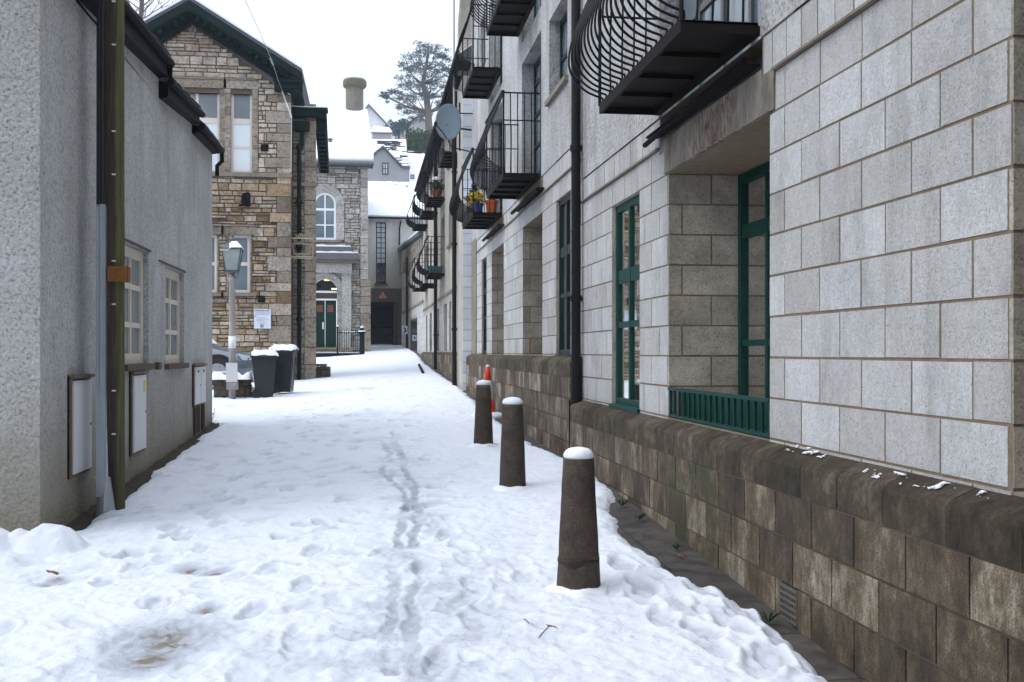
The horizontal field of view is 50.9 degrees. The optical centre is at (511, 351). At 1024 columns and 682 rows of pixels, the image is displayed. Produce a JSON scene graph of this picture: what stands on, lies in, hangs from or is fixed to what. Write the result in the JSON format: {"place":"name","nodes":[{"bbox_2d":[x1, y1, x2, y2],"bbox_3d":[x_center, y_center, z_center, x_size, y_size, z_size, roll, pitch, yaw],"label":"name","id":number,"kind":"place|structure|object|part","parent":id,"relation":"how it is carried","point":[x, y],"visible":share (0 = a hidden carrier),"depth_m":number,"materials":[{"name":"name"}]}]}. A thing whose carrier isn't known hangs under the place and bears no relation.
{"place":"outdoors","nodes":[
{"label":"outdoors","id":0,"kind":"place"},
{"bbox_2d":[129,0,458,125],"label":"sky","id":1,"kind":"structure","parent":0,"point":[332,41],"materials":[{"name":"white"}]},
{"bbox_2d":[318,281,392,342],"bbox_3d":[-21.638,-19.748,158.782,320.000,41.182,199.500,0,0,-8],"label":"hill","id":2,"kind":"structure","parent":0,"point":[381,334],"depth_m":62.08,"materials":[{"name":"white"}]},
{"bbox_2d":[364,102,387,140],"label":"gabled house","id":3,"kind":"structure","parent":2,"relation":"on","point":[375,118],"depth_m":111.06,"materials":[{"name":"white"}]},
{"bbox_2d":[371,126,391,138],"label":"brown house","id":4,"kind":"structure","parent":2,"relation":"on","point":[378,132],"depth_m":94.54,"materials":[{"name":"white"}]},
{"bbox_2d":[368,139,413,181],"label":"snowy roofed house","id":5,"kind":"structure","parent":2,"relation":"on","point":[390,159],"depth_m":74.09,"materials":[{"name":"white paint"}]},
{"bbox_2d":[382,162,388,174],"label":"window","id":6,"kind":"structure","parent":5,"relation":"in","point":[385,166],"depth_m":73.97,"materials":[{"name":"glass"}]},
{"bbox_2d":[387,118,398,138],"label":"gabled house","id":7,"kind":"structure","parent":2,"relation":"on","point":[390,120],"depth_m":113.31,"materials":[{"name":"white"}]},
{"bbox_2d":[388,121,404,138],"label":"bush","id":8,"kind":"object","parent":2,"relation":"on","point":[398,129],"visible":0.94,"depth_m":103.15,"materials":[{"name":"green plant"}]},
{"bbox_2d":[396,118,410,136],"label":"bush","id":9,"kind":"object","parent":2,"relation":"on","point":[404,121],"visible":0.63,"depth_m":105.28,"materials":[{"name":"green plant"}]},
{"bbox_2d":[399,115,424,138],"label":"gabled house","id":10,"kind":"structure","parent":2,"relation":"on","point":[420,125],"depth_m":117.67,"materials":[{"name":"white"}]},
{"bbox_2d":[378,40,452,132],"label":"pine tree","id":11,"kind":"object","parent":2,"relation":"on","point":[426,111],"visible":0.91,"depth_m":105.60,"materials":[{"name":"green plant"}]},
{"bbox_2d":[407,151,425,181],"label":"snowy roofed house","id":12,"kind":"structure","parent":2,"relation":"on","point":[415,160],"depth_m":82.40,"materials":[{"name":"white snow"}]},
{"bbox_2d":[405,126,431,150],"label":"hedge","id":13,"kind":"object","parent":2,"relation":"on","point":[415,139],"visible":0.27,"depth_m":99.07,"materials":[{"name":"green plant"}]},
{"bbox_2d":[418,139,428,150],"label":"bush","id":14,"kind":"object","parent":2,"relation":"on","point":[423,145],"visible":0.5,"depth_m":87.61,"materials":[{"name":"green plant"}]},
{"bbox_2d":[410,349,864,681],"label":"pavement","id":15,"kind":"structure","parent":0,"point":[648,535],"depth_m":6.43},
{"bbox_2d":[467,380,496,447],"bbox_3d":[-0.328,0.827,12.428,0.379,1.003,0.398,0,0,37],"label":"bollard","id":16,"kind":"object","parent":15,"relation":"on","point":[483,431],"visible":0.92,"depth_m":12.35,"materials":[{"name":"brown stone"}]},
{"bbox_2d":[492,397,530,490],"bbox_3d":[0.000,0.895,9.147,0.400,1.020,0.381,0,0,33],"label":"bollard","id":17,"kind":"object","parent":15,"relation":"on","point":[512,465],"visible":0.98,"depth_m":9.06,"materials":[{"name":"brown concrete"}]},
{"bbox_2d":[546,447,608,597],"bbox_3d":[0.364,1.031,5.867,0.410,1.022,0.391,0,0,-39],"label":"bollard","id":18,"kind":"object","parent":15,"relation":"on","point":[578,570],"visible":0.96,"depth_m":5.79,"materials":[{"name":"stone"}]},
{"bbox_2d":[617,499,627,505],"bbox_3d":[0.868,1.176,8.377,0.107,0.059,0.129,0,0,-8],"label":"weed","id":19,"kind":"object","parent":15,"relation":"on","point":[623,502],"visible":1,"depth_m":8.37,"materials":[{"name":"green plant"}]},
{"bbox_2d":[634,513,645,519],"bbox_3d":[0.927,1.201,7.844,0.093,0.056,0.108,0,0,43],"label":"weed","id":20,"kind":"object","parent":15,"relation":"on","point":[641,516],"visible":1,"depth_m":7.84,"materials":[{"name":"green plant"}]},
{"bbox_2d":[673,543,681,548],"bbox_3d":[1.058,1.248,6.911,0.083,0.044,0.083,0,0,-8],"label":"weed","id":21,"kind":"object","parent":15,"relation":"on","point":[676,547],"visible":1,"depth_m":6.91,"materials":[{"name":"green plant"}]},
{"bbox_2d":[759,610,779,622],"bbox_3d":[1.272,1.319,5.342,0.102,0.056,0.124,0,0,-28],"label":"weed","id":22,"kind":"object","parent":15,"relation":"on","point":[770,616],"visible":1,"depth_m":5.35,"materials":[{"name":"green plant"}]},
{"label":"ground","id":23,"kind":"structure","parent":0,"visible":0},
{"bbox_2d":[0,0,224,531],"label":"pebbledashed house","id":24,"kind":"structure","parent":23,"relation":"on","point":[173,144],"depth_m":8.85,"materials":[{"name":"stone"}]},
{"bbox_2d":[67,373,94,478],"bbox_3d":[-3.568,0.600,8.887,0.070,0.830,0.675,0,0,-8],"label":"meter cabinet","id":25,"kind":"object","parent":24,"relation":"attached to","point":[79,424],"visible":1,"depth_m":8.77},
{"bbox_3d":[-3.554,0.610,8.892,0.029,0.750,0.568,0,0,-8],"label":"door","id":26,"kind":"part","parent":25,"relation":"part of","materials":[{"name":"white plastic"}]},
{"bbox_2d":[129,370,148,455],"bbox_3d":[-3.875,0.623,11.141,0.070,0.855,0.725,0,0,-8],"label":"meter cabinet","id":27,"kind":"object","parent":24,"relation":"attached to","point":[137,411],"visible":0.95,"depth_m":11.00,"materials":[{"name":"white plastic"}]},
{"bbox_3d":[-3.861,0.633,11.146,0.029,0.775,0.618,0,0,-8],"label":"door","id":28,"kind":"part","parent":27,"relation":"part of","materials":[{"name":"white plastic"}]},
{"bbox_2d":[125,238,154,370],"bbox_3d":[-3.933,-0.464,11.141,0.195,1.308,1.380,0,0,-8],"label":"window","id":29,"kind":"structure","parent":24,"relation":"in","point":[133,257],"depth_m":11.36,"materials":[{"name":"beige paint"}]},
{"bbox_2d":[155,362,161,368],"bbox_3d":[-4.001,0.160,12.141,0.070,0.080,0.220,0,0,-8],"label":"wall bracket","id":30,"kind":"object","parent":24,"relation":"attached to","point":[158,365],"depth_m":12.06,"materials":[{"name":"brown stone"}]},
{"bbox_2d":[159,260,188,369],"bbox_3d":[-4.217,-0.424,13.227,0.195,1.268,1.810,0,0,-8],"label":"window","id":31,"kind":"structure","parent":24,"relation":"in","point":[172,278],"depth_m":13.60,"materials":[{"name":"beige paint"}]},
{"bbox_2d":[192,363,206,436],"bbox_3d":[-4.431,0.682,15.239,0.074,1.035,1.095,0,0,-8],"label":"meter cabinet","id":32,"kind":"object","parent":24,"relation":"attached to","point":[198,384],"visible":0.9,"depth_m":15.02,"materials":[{"name":"white plastic"}]},
{"bbox_3d":[-4.385,0.472,14.995,0.029,0.515,0.488,0,0,-8],"label":"door","id":33,"kind":"part","parent":32,"relation":"part of","materials":[{"name":"white plastic"}]},
{"bbox_3d":[-4.455,0.472,15.490,0.024,0.515,0.488,0,0,-8],"label":"door","id":34,"kind":"part","parent":32,"relation":"part of","materials":[{"name":"white plastic"}]},
{"bbox_2d":[94,0,130,517],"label":"utility pole","id":35,"kind":"object","parent":23,"relation":"on","point":[113,273],"visible":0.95,"depth_m":8.95,"materials":[{"name":"brown wood"}]},
{"bbox_2d":[127,0,175,18],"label":"bare tree","id":36,"kind":"object","parent":23,"relation":"on","point":[142,4],"visible":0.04,"depth_m":48.23,"materials":[{"name":"grey plant"}]},
{"bbox_2d":[220,234,243,398],"bbox_3d":[-5.567,-0.579,21.394,0.410,3.541,0.410,0,0,-8],"label":"lamp post","id":37,"kind":"object","parent":23,"relation":"on","point":[232,250],"visible":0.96,"depth_m":21.29,"materials":[{"name":"grey metal"}]},
{"bbox_2d":[212,371,253,397],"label":"stone wall","id":38,"kind":"structure","parent":23,"relation":"on","point":[245,381],"depth_m":21.62,"materials":[{"name":"white"}]},
{"bbox_2d":[143,0,328,381],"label":"stone gabled building","id":39,"kind":"structure","parent":23,"relation":"on","point":[224,75],"depth_m":28.82,"materials":[{"name":"stone"}]},
{"bbox_2d":[189,93,219,171],"bbox_3d":[-8.412,-5.915,28.732,1.190,2.230,0.050,0,0,-8],"label":"window","id":40,"kind":"structure","parent":39,"relation":"in","point":[209,103],"depth_m":28.78,"materials":[{"name":"white glass"}]},
{"bbox_2d":[212,235,216,291],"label":"window","id":41,"kind":"structure","parent":39,"relation":"in","point":[214,237],"depth_m":28.76,"materials":[{"name":"white paint"}]},
{"bbox_2d":[229,235,249,292],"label":"window","id":42,"kind":"structure","parent":39,"relation":"in","point":[242,284],"depth_m":28.88,"materials":[{"name":"white paint"}]},
{"bbox_2d":[231,94,251,171],"bbox_3d":[-7.257,-5.915,28.890,0.560,2.230,0.050,0,0,-8],"label":"window","id":43,"kind":"structure","parent":39,"relation":"in","point":[241,105],"depth_m":28.88,"materials":[{"name":"white glass"}]},
{"bbox_2d":[238,192,250,206],"bbox_3d":[-7.104,-4.030,28.609,0.309,0.400,0.363,0,0,-33],"label":"floodlight","id":44,"kind":"object","parent":39,"relation":"attached to","point":[246,200],"visible":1,"depth_m":28.47,"materials":[{"name":"black metal"}]},
{"bbox_2d":[258,296,264,302],"bbox_3d":[-6.716,-1.410,28.805,0.190,0.180,0.065,0,0,-8],"label":"wall vent","id":45,"kind":"object","parent":39,"relation":"attached to","point":[261,299],"depth_m":28.78,"materials":[{"name":"green paint"}]},
{"bbox_2d":[254,309,270,328],"bbox_3d":[-6.674,-0.880,28.759,0.440,0.520,0.047,0,0,-8],"label":"notice board","id":46,"kind":"object","parent":39,"relation":"attached to","point":[262,318],"visible":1,"depth_m":28.74,"materials":[{"name":"white paper"}]},
{"bbox_2d":[245,0,282,91],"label":"overhead cable","id":47,"kind":"object","parent":39,"relation":"attached to","point":[272,63],"visible":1,"depth_m":24.73,"materials":[{"name":"black rubber"}]},
{"bbox_2d":[261,144,268,150],"bbox_3d":[-6.632,-5.470,28.816,0.200,0.180,0.065,0,0,-8],"label":"wall vent","id":48,"kind":"object","parent":39,"relation":"attached to","point":[264,147],"depth_m":28.79,"materials":[{"name":"grey metal"}]},
{"bbox_2d":[281,90,291,146],"bbox_3d":[-6.033,-5.922,28.764,0.326,2.205,0.051,0,0,-37],"label":"white cable","id":49,"kind":"object","parent":39,"relation":"attached to","point":[290,116],"visible":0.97,"depth_m":28.81,"materials":[{"name":"plastic"}]},
{"bbox_2d":[291,232,312,258],"bbox_3d":[-5.714,-2.878,29.093,0.670,0.720,0.029,0,0,-8],"label":"wrought wire sign","id":50,"kind":"object","parent":39,"relation":"attached to","point":[302,235],"visible":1,"depth_m":29.09,"materials":[{"name":"beige metal"}]},
{"bbox_2d":[316,364,330,377],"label":"stub wall","id":51,"kind":"structure","parent":23,"relation":"on","point":[323,370],"depth_m":29.84,"materials":[{"name":"stone"}]},
{"bbox_2d":[316,325,358,356],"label":"iron railings","id":52,"kind":"object","parent":23,"relation":"on","point":[327,354],"visible":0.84,"depth_m":45.03,"materials":[{"name":"black metal"}]},
{"bbox_2d":[316,75,373,351],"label":"stone hall","id":53,"kind":"structure","parent":23,"relation":"on","point":[342,226],"depth_m":47.42,"materials":[{"name":"grey stone"}]},
{"bbox_2d":[316,193,335,239],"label":"arched window","id":54,"kind":"structure","parent":53,"relation":"in","point":[325,202],"depth_m":47.33,"materials":[{"name":"white glass"}]},
{"bbox_2d":[316,300,335,346],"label":"door","id":55,"kind":"structure","parent":53,"relation":"in","point":[325,309],"depth_m":47.40,"materials":[{"name":"green paint"}]},
{"bbox_2d":[358,326,365,354],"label":"gate post","id":56,"kind":"object","parent":23,"relation":"on","point":[361,332],"visible":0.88,"depth_m":44.92,"materials":[{"name":"metal"}]},
{"bbox_2d":[367,181,423,344],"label":"passage building","id":57,"kind":"structure","parent":23,"relation":"on","point":[390,231],"depth_m":55.70,"materials":[{"name":"paint"}]},
{"bbox_2d":[374,222,387,285],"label":"stair window","id":58,"kind":"structure","parent":57,"relation":"in","point":[380,226],"depth_m":55.67,"materials":[{"name":"grey glass"}]},
{"bbox_2d":[378,291,387,298],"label":"warning sign","id":59,"kind":"object","parent":57,"relation":"attached to","point":[382,295],"visible":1,"depth_m":55.48,"materials":[{"name":"red metal"}]},
{"bbox_2d":[398,231,423,353],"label":"side building","id":60,"kind":"structure","parent":23,"relation":"on","point":[410,248],"depth_m":48.12,"materials":[{"name":"paint"}]},
{"bbox_2d":[402,326,407,333],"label":"wall sign","id":61,"kind":"object","parent":60,"relation":"attached to","point":[404,329],"visible":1,"depth_m":49.85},
{"bbox_2d":[410,322,416,349],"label":"door","id":62,"kind":"structure","parent":60,"relation":"in","point":[413,325],"depth_m":49.60,"materials":[{"name":"wood"}]},
{"bbox_2d":[412,335,416,340],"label":"door notice","id":63,"kind":"object","parent":60,"relation":"attached to","point":[414,337],"depth_m":49.58,"materials":[{"name":"white paper"}]},
{"bbox_2d":[0,343,827,681],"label":"snow","id":64,"kind":"structure","parent":23,"relation":"on","point":[354,519],"depth_m":6.38,"materials":[{"name":"white snow"}]},
{"bbox_2d":[46,570,58,574],"bbox_3d":[-2.808,1.349,6.575,0.103,0.023,0.058,0,0,42],"label":"dead leaf","id":65,"kind":"object","parent":64,"relation":"on","point":[52,571],"visible":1,"depth_m":6.57,"materials":[{"name":"brown plant"}]},
{"bbox_2d":[212,339,253,385],"bbox_3d":[-7.861,-0.009,24.765,4.050,1.573,2.140,0,0,-8],"label":"parked car","id":66,"kind":"object","parent":64,"relation":"on","point":[220,357],"visible":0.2,"depth_m":24.19,"materials":[{"name":"silver metal"}]},
{"bbox_2d":[247,350,278,397],"bbox_3d":[-5.022,0.452,21.669,0.605,0.993,0.590,0,0,-14],"label":"wheelie bin","id":67,"kind":"object","parent":64,"relation":"on","point":[264,365],"visible":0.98,"depth_m":21.45,"materials":[{"name":"grey plastic"}]},
{"bbox_2d":[269,344,298,393],"bbox_3d":[-4.815,0.353,22.558,0.605,1.030,0.590,0,0,-2],"label":"wheelie bin","id":68,"kind":"object","parent":64,"relation":"on","point":[285,361],"visible":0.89,"depth_m":22.33,"materials":[{"name":"grey plastic"}]},
{"bbox_2d":[470,365,501,419],"bbox_3d":[-0.378,0.616,16.605,0.622,0.835,0.610,0,0,-8],"label":"traffic cone","id":69,"kind":"object","parent":64,"relation":"on","point":[496,415],"visible":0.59,"depth_m":16.55,"materials":[{"name":"orange plastic"}]},
{"bbox_2d":[406,0,569,389],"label":"cream balcony terrace","id":70,"kind":"structure","parent":23,"relation":"on","point":[447,314],"depth_m":28.42,"materials":[{"name":"paint"}]},
{"bbox_2d":[427,266,442,272],"bbox_3d":[-2.180,-2.300,30.510,0.400,0.200,0.750,0,0,-8],"label":"planter trough","id":71,"kind":"object","parent":70,"relation":"on","point":[438,269],"visible":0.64,"depth_m":30.14,"materials":[{"name":"teal plastic"}]},
{"bbox_2d":[429,177,444,196],"bbox_3d":[-2.121,-4.639,30.292,0.462,0.638,0.514,0,0,18],"label":"potted shrub","id":72,"kind":"object","parent":70,"relation":"on","point":[439,186],"visible":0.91,"depth_m":30.19,"materials":[{"name":"green plant"}]},
{"bbox_2d":[448,0,457,105],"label":"aerial mast","id":73,"kind":"object","parent":70,"relation":"attached to","point":[454,90],"visible":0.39,"depth_m":23.63,"materials":[{"name":"grey metal"}]},
{"bbox_2d":[449,0,808,456],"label":"stepped flats","id":74,"kind":"structure","parent":23,"relation":"on","point":[517,89],"depth_m":15.33,"materials":[{"name":"stone"}]},
{"bbox_2d":[434,102,472,151],"bbox_3d":[-1.240,-4.673,21.928,0.339,1.014,1.312,0,0,31],"label":"satellite dish","id":75,"kind":"object","parent":74,"relation":"attached to","point":[447,123],"visible":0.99,"depth_m":21.91,"materials":[{"name":"grey metal"}]},
{"bbox_2d":[462,190,476,214],"bbox_3d":[-0.679,-2.512,18.168,0.325,0.449,0.306,0,0,-8],"label":"flower pot","id":76,"kind":"object","parent":74,"relation":"on","point":[467,200],"visible":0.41,"depth_m":18.13,"materials":[{"name":"green plant"}]},
{"bbox_2d":[467,184,477,214],"bbox_3d":[-0.653,-2.613,18.674,0.249,0.652,0.268,0,0,-8],"label":"potted shrub","id":77,"kind":"object","parent":74,"relation":"on","point":[475,188],"visible":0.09,"depth_m":18.66,"materials":[{"name":"green plant"}]},
{"bbox_2d":[467,190,485,211],"bbox_3d":[-0.575,-2.475,17.718,0.293,0.376,0.293,0,0,34],"label":"flower pot","id":78,"kind":"object","parent":74,"relation":"on","point":[481,203],"visible":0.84,"depth_m":17.69,"materials":[{"name":"blue ceramic"}]},
{"bbox_2d":[481,258,486,354],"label":"window","id":79,"kind":"structure","parent":74,"relation":"in","point":[484,261],"depth_m":20.63,"materials":[{"name":"black glass"}]},
{"bbox_2d":[485,199,497,211],"bbox_3d":[-0.337,-2.437,17.777,0.223,0.300,0.223,0,0,-8],"label":"flower pot","id":80,"kind":"object","parent":74,"relation":"on","point":[493,205],"visible":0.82,"depth_m":17.70,"materials":[{"name":"ceramic"}]},
{"bbox_2d":[500,36,501,85],"bbox_3d":[-0.075,-5.425,18.408,0.050,2.044,1.694,0,0,-8],"label":"french door","id":81,"kind":"structure","parent":74,"relation":"in","point":[500,36],"depth_m":19.18,"materials":[{"name":"grey paint"}]},
{"bbox_2d":[500,121,515,215],"bbox_3d":[-0.075,-3.168,18.408,0.050,1.859,1.694,0,0,-8],"label":"french door","id":82,"kind":"structure","parent":74,"relation":"in","point":[501,121],"depth_m":19.18,"materials":[{"name":"grey paint"}]},
{"bbox_2d":[534,0,540,18],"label":"french door","id":83,"kind":"structure","parent":74,"relation":"in","point":[537,5],"depth_m":15.30,"materials":[{"name":"grey paint"}]},
{"bbox_2d":[534,54,557,177],"bbox_3d":[0.451,-3.168,14.544,0.050,1.859,1.694,0,0,-8],"label":"french door","id":84,"kind":"structure","parent":74,"relation":"in","point":[537,66],"depth_m":15.19,"materials":[{"name":"grey paint"}]},
{"bbox_2d":[544,11,567,106],"bbox_3d":[0.599,-3.505,12.495,0.230,1.024,1.314,0,0,-8],"label":"window","id":85,"kind":"structure","parent":74,"relation":"in","point":[563,23],"depth_m":12.86,"materials":[{"name":"grey glass"}]},
{"bbox_2d":[555,193,570,356],"bbox_3d":[0.614,-0.850,12.205,0.100,1.831,0.934,0,0,-8],"label":"window","id":86,"kind":"structure","parent":74,"relation":"in","point":[565,204],"depth_m":12.37,"materials":[{"name":"grey glass"}]},
{"bbox_2d":[568,0,1023,681],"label":"block fronted flats","id":87,"kind":"structure","parent":23,"relation":"on","point":[796,298],"depth_m":5.21,"materials":[{"name":"stone"}]},
{"bbox_2d":[609,194,640,413],"bbox_3d":[1.010,-0.405,9.297,0.120,1.820,1.030,0,0,-8],"label":"window","id":88,"kind":"structure","parent":87,"relation":"in","point":[627,213],"depth_m":9.32,"materials":[{"name":"green glass"}]},
{"bbox_2d":[677,0,761,128],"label":"wall","id":89,"kind":"structure","parent":87,"relation":"in","point":[752,7],"depth_m":7.13,"materials":[{"name":"grey stone"}]},
{"bbox_2d":[738,161,769,397],"bbox_3d":[1.852,-0.422,7.040,0.060,1.785,2.006,0,0,-8],"label":"window","id":90,"kind":"structure","parent":87,"relation":"in","point":[754,184],"depth_m":7.77,"materials":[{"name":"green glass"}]},
{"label":"road","id":91,"kind":"structure","parent":0,"visible":0},
{"bbox_2d":[65,422,219,530],"bbox_3d":[-3.888,1.257,12.237,0.300,0.337,8.900,0,0,-8],"label":"soil strip","id":92,"kind":"object","parent":91,"relation":"on","point":[85,519],"visible":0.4,"depth_m":11.00,"materials":[{"name":"brown soil"}]}
]}

